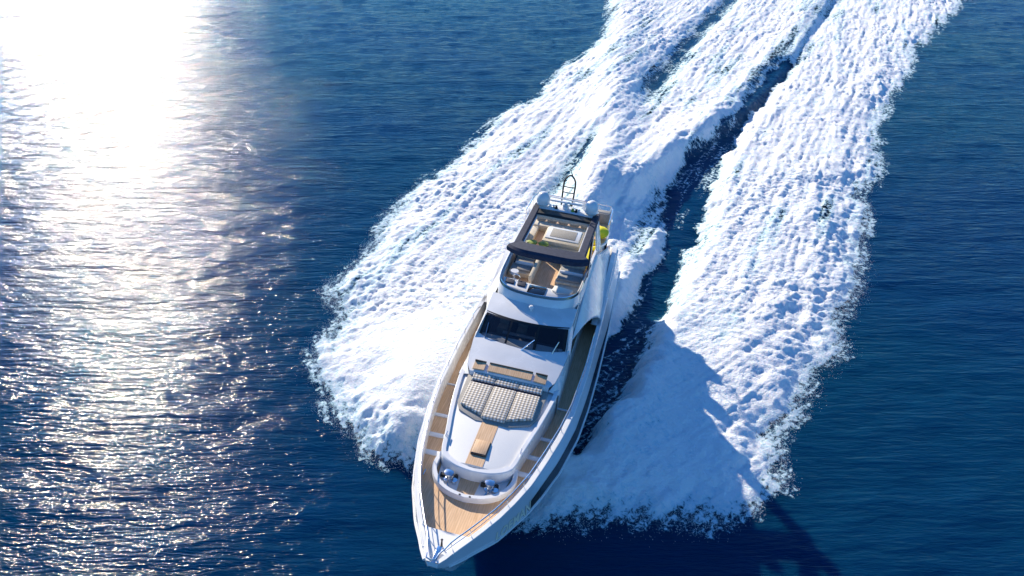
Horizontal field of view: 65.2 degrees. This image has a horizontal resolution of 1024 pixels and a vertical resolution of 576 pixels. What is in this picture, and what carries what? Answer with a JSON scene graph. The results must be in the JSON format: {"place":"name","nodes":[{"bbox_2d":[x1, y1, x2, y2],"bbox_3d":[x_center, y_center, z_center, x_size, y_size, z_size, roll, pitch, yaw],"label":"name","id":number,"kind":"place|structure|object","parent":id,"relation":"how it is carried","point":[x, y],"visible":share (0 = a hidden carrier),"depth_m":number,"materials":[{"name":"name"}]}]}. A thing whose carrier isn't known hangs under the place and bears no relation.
{"place":"outdoors","nodes":[
{"label":"outdoors","id":0,"kind":"place"},
{"bbox_2d":[0,0,1023,575],"bbox_3d":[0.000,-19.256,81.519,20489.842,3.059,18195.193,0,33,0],"label":"sea","id":1,"kind":"structure","parent":0,"point":[198,198],"depth_m":52.90,"materials":[{"name":"liquid"}]},
{"bbox_2d":[412,166,620,570],"bbox_3d":[0.764,2.199,40.403,7.769,11.622,30.406,12,31,9],"label":"motor yacht","id":2,"kind":"object","parent":1,"relation":"on","point":[507,410],"visible":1,"depth_m":37.59,"materials":[{"name":"paint"}]},
{"bbox_2d":[526,240,537,244],"bbox_3d":[1.120,-2.584,45.672,0.640,0.220,0.601,12,31,9],"label":"cushion","id":3,"kind":"object","parent":2,"relation":"on","point":[535,242],"visible":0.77,"depth_m":45.58,"materials":[{"name":"green fabric"}]},
{"bbox_2d":[538,241,548,246],"bbox_3d":[1.770,-2.477,45.615,0.640,0.220,0.624,12,31,9],"label":"cushion","id":4,"kind":"object","parent":2,"relation":"on","point":[542,243],"visible":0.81,"depth_m":45.52,"materials":[{"name":"green fabric"}]},
{"bbox_2d":[569,329,577,357],"bbox_3d":[4.045,1.011,44.026,0.081,1.493,9.644,8,34,13],"label":"saloon window","id":5,"kind":"structure","parent":2,"relation":"in","point":[573,341],"depth_m":41.16,"materials":[{"name":"black glass"}]},
{"bbox_2d":[573,298,582,329],"bbox_3d":[3.231,1.726,40.897,0.084,0.534,4.782,7,33,11],"label":"side window","id":6,"kind":"structure","parent":2,"relation":"in","point":[582,298],"depth_m":41.21,"materials":[{"name":"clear glass"}]},
{"bbox_2d":[594,226,608,238],"bbox_3d":[5.279,-3.306,47.762,0.995,0.700,1.098,12,31,9],"label":"beanbag","id":7,"kind":"object","parent":2,"relation":"on","point":[604,232],"visible":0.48,"depth_m":47.39,"materials":[{"name":"yellow fabric"}]},
{"bbox_2d":[302,0,969,538],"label":"wake foam","id":8,"kind":"object","parent":1,"relation":"on","point":[806,138],"visible":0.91,"depth_m":57.98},
{"bbox_2d":[294,146,884,541],"bbox_3d":[6.595,-5.057,59.066,36.611,2.753,57.310,16,36,23],"label":"spray","id":9,"kind":"object","parent":8,"relation":"on","point":[859,281],"visible":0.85,"depth_m":43.71,"materials":[{"name":"white liquid"}]}
]}

